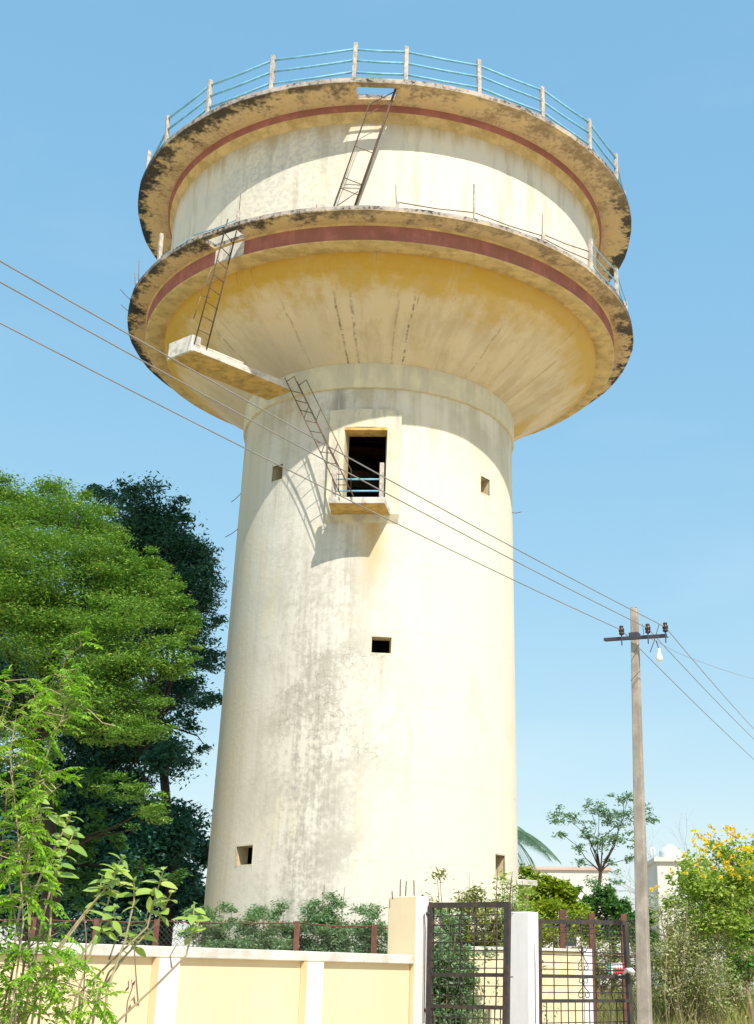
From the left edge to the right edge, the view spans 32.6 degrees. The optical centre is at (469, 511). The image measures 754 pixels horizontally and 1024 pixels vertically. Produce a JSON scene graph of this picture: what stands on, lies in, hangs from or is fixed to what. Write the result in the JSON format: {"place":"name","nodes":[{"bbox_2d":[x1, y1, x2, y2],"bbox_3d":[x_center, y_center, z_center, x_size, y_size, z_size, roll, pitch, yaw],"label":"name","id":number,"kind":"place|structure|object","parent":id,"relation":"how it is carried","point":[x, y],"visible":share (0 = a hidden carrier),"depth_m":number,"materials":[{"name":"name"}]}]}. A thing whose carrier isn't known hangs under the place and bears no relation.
{"place":"outdoors","nodes":[
{"label":"outdoors","id":0,"kind":"place"},
{"bbox_2d":[0,0,753,984],"label":"sky","id":1,"kind":"structure","parent":0,"point":[643,496],"materials":[{"name":"blue"}]},
{"bbox_2d":[597,980,753,1023],"bbox_3d":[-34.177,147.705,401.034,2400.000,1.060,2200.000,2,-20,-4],"label":"ground","id":2,"kind":"structure","parent":0,"point":[724,986],"depth_m":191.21,"materials":[{"name":"green plant"}]},
{"bbox_2d":[0,626,130,1023],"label":"pinnate shrub","id":3,"kind":"object","parent":2,"relation":"on","point":[23,825],"visible":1,"depth_m":7.23,"materials":[{"name":"green plant"}]},
{"bbox_2d":[0,750,193,940],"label":"leafy tree","id":4,"kind":"object","parent":2,"relation":"on","point":[93,777],"visible":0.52,"depth_m":26.84,"materials":[{"name":"green plant"}]},
{"bbox_2d":[0,468,206,941],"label":"feathery tree","id":5,"kind":"object","parent":2,"relation":"on","point":[41,614],"visible":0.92,"depth_m":24.23,"materials":[{"name":"green plant"}]},
{"bbox_2d":[0,731,211,945],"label":"thicket","id":6,"kind":"object","parent":2,"relation":"on","point":[160,846],"visible":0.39,"depth_m":31.89,"materials":[{"name":"green plant"}]},
{"bbox_2d":[6,794,209,1023],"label":"broad leaved shrub","id":7,"kind":"object","parent":2,"relation":"on","point":[111,881],"visible":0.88,"depth_m":8.02,"materials":[{"name":"green plant"}]},
{"bbox_2d":[0,470,231,945],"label":"dark tree","id":8,"kind":"object","parent":2,"relation":"on","point":[149,524],"visible":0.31,"depth_m":34.34,"materials":[{"name":"green plant"}]},
{"bbox_2d":[0,940,413,1023],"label":"compound wall","id":9,"kind":"structure","parent":2,"relation":"on","point":[199,985],"depth_m":10.89,"materials":[{"name":"yellow paint"}]},
{"bbox_2d":[0,917,387,953],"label":"chain link fence","id":10,"kind":"object","parent":9,"relation":"on","point":[295,941],"visible":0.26,"depth_m":16.14,"materials":[{"name":"metal"}]},
{"bbox_2d":[174,901,277,948],"bbox_3d":[-4.262,8.009,22.220,1.762,2.407,2.108,2,-20,-4],"label":"weed shrub","id":11,"kind":"object","parent":2,"relation":"on","point":[209,912],"visible":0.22,"depth_m":22.18,"materials":[{"name":"green plant"}]},
{"bbox_2d":[221,897,303,950],"bbox_3d":[-3.475,7.784,21.611,2.049,2.470,1.777,10,-22,-23],"label":"weed shrub","id":12,"kind":"object","parent":2,"relation":"on","point":[274,928],"visible":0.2,"depth_m":21.55,"materials":[{"name":"green plant"}]},
{"bbox_2d":[283,913,319,950],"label":"weed shrub","id":13,"kind":"object","parent":2,"relation":"on","point":[287,948],"visible":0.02,"depth_m":21.93,"materials":[{"name":"green plant"}]},
{"bbox_2d":[287,886,357,951],"bbox_3d":[-2.529,7.624,21.448,1.628,2.695,1.803,2,-20,-4],"label":"weed shrub","id":14,"kind":"object","parent":2,"relation":"on","point":[323,914],"visible":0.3,"depth_m":21.71,"materials":[{"name":"green plant"}]},
{"bbox_2d":[316,919,365,952],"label":"weed shrub","id":15,"kind":"object","parent":2,"relation":"on","point":[334,932],"visible":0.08,"depth_m":21.44,"materials":[{"name":"green plant"}]},
{"bbox_2d":[337,901,387,953],"bbox_3d":[-1.483,7.633,21.032,1.986,2.447,1.733,-8,-22,21],"label":"weed shrub","id":16,"kind":"object","parent":2,"relation":"on","point":[372,913],"visible":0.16,"depth_m":21.09,"materials":[{"name":"green plant"}]},
{"bbox_2d":[120,42,633,952],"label":"water tower","id":17,"kind":"structure","parent":2,"relation":"on","point":[406,284],"depth_m":27.55,"materials":[{"name":"paint"}]},
{"bbox_2d":[235,843,253,866],"bbox_3d":[-4.440,6.795,25.364,0.540,0.430,0.037,-16,-26,38],"label":"window frame","id":18,"kind":"structure","parent":17,"relation":"in","point":[252,844],"depth_m":25.40,"materials":[{"name":"paint"}]},
{"bbox_2d":[271,462,283,482],"bbox_3d":[-4.199,-0.857,28.151,0.366,0.420,0.037,-15,-25,36],"label":"window frame","id":19,"kind":"structure","parent":17,"relation":"in","point":[282,463],"depth_m":28.15,"materials":[{"name":"paint"}]},
{"bbox_2d":[370,635,392,654],"bbox_3d":[-1.785,2.709,26.076,0.440,0.400,0.037,3,-20,-7],"label":"window frame","id":20,"kind":"structure","parent":17,"relation":"in","point":[381,636],"depth_m":26.07,"materials":[{"name":"paint"}]},
{"bbox_2d":[480,474,489,496],"bbox_3d":[0.347,-0.579,28.628,0.037,0.450,0.366,-14,-25,35],"label":"window frame","id":21,"kind":"structure","parent":17,"relation":"in","point":[484,477],"depth_m":28.64,"materials":[{"name":"paint"}]},
{"bbox_2d":[495,852,504,876],"bbox_3d":[0.619,7.216,26.145,0.037,0.490,0.447,-10,-23,27],"label":"window frame","id":22,"kind":"structure","parent":17,"relation":"in","point":[503,855],"depth_m":26.11,"materials":[{"name":"paint"}]},
{"bbox_2d":[387,879,428,1023],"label":"gate pillar","id":23,"kind":"structure","parent":2,"relation":"on","point":[406,932],"depth_m":12.86,"materials":[{"name":"white paint"}]},
{"bbox_2d":[423,902,510,1023],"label":"iron gate","id":24,"kind":"structure","parent":23,"relation":"attached to","point":[505,975],"depth_m":12.52,"materials":[{"name":"brown metal"}]},
{"bbox_2d":[433,908,502,1023],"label":"garden shrub","id":25,"kind":"object","parent":2,"relation":"on","point":[452,989],"visible":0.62,"depth_m":17.20,"materials":[{"name":"green plant"}]},
{"bbox_2d":[421,864,559,1022],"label":"garden shrub","id":26,"kind":"object","parent":2,"relation":"on","point":[474,897],"visible":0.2,"depth_m":18.46,"materials":[{"name":"green plant"}]},
{"bbox_2d":[492,871,546,927],"bbox_3d":[0.815,7.335,21.309,1.403,2.632,1.961,5,-21,-12],"label":"garden shrub","id":27,"kind":"object","parent":2,"relation":"on","point":[529,892],"visible":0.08,"depth_m":21.16,"materials":[{"name":"green plant"}]},
{"bbox_2d":[510,889,538,1023],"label":"gate pillar","id":28,"kind":"structure","parent":2,"relation":"on","point":[524,935],"depth_m":13.69,"materials":[{"name":"white paint"}]},
{"bbox_2d":[534,919,633,1023],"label":"iron gate","id":29,"kind":"structure","parent":28,"relation":"attached to","point":[627,977],"depth_m":14.24,"materials":[{"name":"brown metal"}]},
{"bbox_2d":[623,968,634,974],"bbox_3d":[1.816,5.234,14.599,0.143,0.084,0.095,-3,-20,8],"label":"rag","id":30,"kind":"object","parent":29,"relation":"on","point":[630,970],"visible":1,"depth_m":14.58,"materials":[{"name":"white fabric"}]},
{"bbox_2d":[516,879,536,907],"bbox_3d":[1.009,7.664,22.278,0.361,2.468,0.164,2,-20,-4],"label":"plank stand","id":31,"kind":"object","parent":2,"relation":"on","point":[533,882],"visible":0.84,"depth_m":22.63,"materials":[{"name":"beige wood"}]},
{"bbox_2d":[462,946,593,1023],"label":"wall","id":32,"kind":"structure","parent":2,"relation":"on","point":[490,981],"depth_m":18.01,"materials":[{"name":"yellow paint"}]},
{"bbox_2d":[517,826,561,875],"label":"coconut palm","id":33,"kind":"object","parent":2,"relation":"on","point":[530,839],"visible":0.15,"depth_m":41.25,"materials":[{"name":"green plant"}]},
{"bbox_2d":[518,863,601,947],"bbox_3d":[1.852,10.222,30.966,2.457,3.450,2.195,2,-20,-4],"label":"hedge bush","id":34,"kind":"object","parent":2,"relation":"on","point":[563,894],"visible":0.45,"depth_m":31.34,"materials":[{"name":"green plant"}]},
{"bbox_2d":[518,866,630,991],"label":"pale building","id":35,"kind":"structure","parent":2,"relation":"on","point":[576,875],"depth_m":63.67,"materials":[{"name":"white paint"}]},
{"bbox_2d":[557,929,577,946],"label":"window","id":36,"kind":"structure","parent":35,"relation":"in","point":[575,943],"depth_m":62.56,"materials":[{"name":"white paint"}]},
{"bbox_2d":[543,791,662,984],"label":"slender tree","id":37,"kind":"object","parent":2,"relation":"on","point":[613,839],"visible":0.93,"depth_m":42.87,"materials":[{"name":"green plant"}]},
{"bbox_2d":[542,924,665,1006],"bbox_3d":[2.230,8.147,22.776,2.926,1.733,1.473,-12,-23,30],"label":"straggly bush","id":38,"kind":"object","parent":2,"relation":"on","point":[556,934],"visible":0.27,"depth_m":22.61,"materials":[{"name":"green plant"}]},
{"bbox_2d":[576,883,664,986],"bbox_3d":[4.018,11.845,35.047,2.701,3.256,1.263,2,-20,-4],"label":"dark bush","id":39,"kind":"object","parent":2,"relation":"on","point":[605,901],"visible":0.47,"depth_m":35.19,"materials":[{"name":"green plant"}]},
{"bbox_2d":[604,605,668,1023],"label":"utility pole","id":40,"kind":"object","parent":2,"relation":"on","point":[643,989],"visible":0.99,"depth_m":14.60,"materials":[{"name":"concrete"}]},
{"bbox_2d":[0,322,751,757],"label":"power line","id":41,"kind":"object","parent":40,"relation":"attached to","point":[316,484],"visible":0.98,"depth_m":10.88,"materials":[{"name":"metal"}]},
{"bbox_2d":[0,260,753,728],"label":"power line","id":42,"kind":"object","parent":40,"relation":"attached to","point":[324,444],"visible":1,"depth_m":9.96,"materials":[{"name":"metal"}]},
{"bbox_2d":[0,281,753,738],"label":"power line","id":43,"kind":"object","parent":40,"relation":"attached to","point":[342,469],"visible":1,"depth_m":10.28,"materials":[{"name":"metal"}]},
{"bbox_2d":[656,641,662,661],"bbox_3d":[2.239,1.640,15.115,0.084,0.256,0.084,2,-20,-4],"label":"hanging lamp","id":44,"kind":"object","parent":40,"relation":"hanging from","point":[659,657],"visible":1,"depth_m":15.07,"materials":[{"name":"glass"}]},
{"bbox_2d":[652,639,753,678],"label":"service wire","id":45,"kind":"object","parent":40,"relation":"attached to","point":[700,661],"visible":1,"depth_m":17.75,"materials":[{"name":"metal"}]},
{"bbox_2d":[608,809,703,915],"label":"bare tree","id":46,"kind":"object","parent":2,"relation":"on","point":[647,860],"visible":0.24,"depth_m":59.01,"materials":[{"name":"plant"}]},
{"bbox_2d":[559,910,753,1023],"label":"chain link fence","id":47,"kind":"object","parent":2,"relation":"on","point":[562,936],"visible":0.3,"depth_m":19.36,"materials":[{"name":"metal"}]},
{"bbox_2d":[607,963,624,974],"bbox_3d":[2.200,6.764,18.987,0.314,0.167,0.044,1,-20,0],"label":"cloth","id":48,"kind":"object","parent":47,"relation":"hanging from","point":[617,967],"visible":0.68,"depth_m":18.98,"materials":[{"name":"fabric"}]},
{"bbox_2d":[647,848,717,993],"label":"white house","id":49,"kind":"structure","parent":2,"relation":"on","point":[657,867],"depth_m":46.41,"materials":[{"name":"paint"}]},
{"bbox_2d":[659,844,681,856],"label":"rooftop tank","id":50,"kind":"object","parent":49,"relation":"on","point":[669,850],"visible":0.69,"depth_m":47.87,"materials":[{"name":"white plastic"}]},
{"bbox_2d":[633,877,753,1023],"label":"dry shrub","id":51,"kind":"object","parent":2,"relation":"on","point":[675,961],"visible":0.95,"depth_m":19.80,"materials":[{"name":"green plant"}]},
{"bbox_2d":[649,824,753,1009],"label":"flowering bush","id":52,"kind":"object","parent":2,"relation":"on","point":[732,888],"visible":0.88,"depth_m":20.16,"materials":[{"name":"green plant"}]},
{"bbox_2d":[723,922,753,1023],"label":"leafy bush","id":53,"kind":"object","parent":2,"relation":"on","point":[747,965],"visible":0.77,"depth_m":20.23,"materials":[{"name":"green plant"}]}
]}

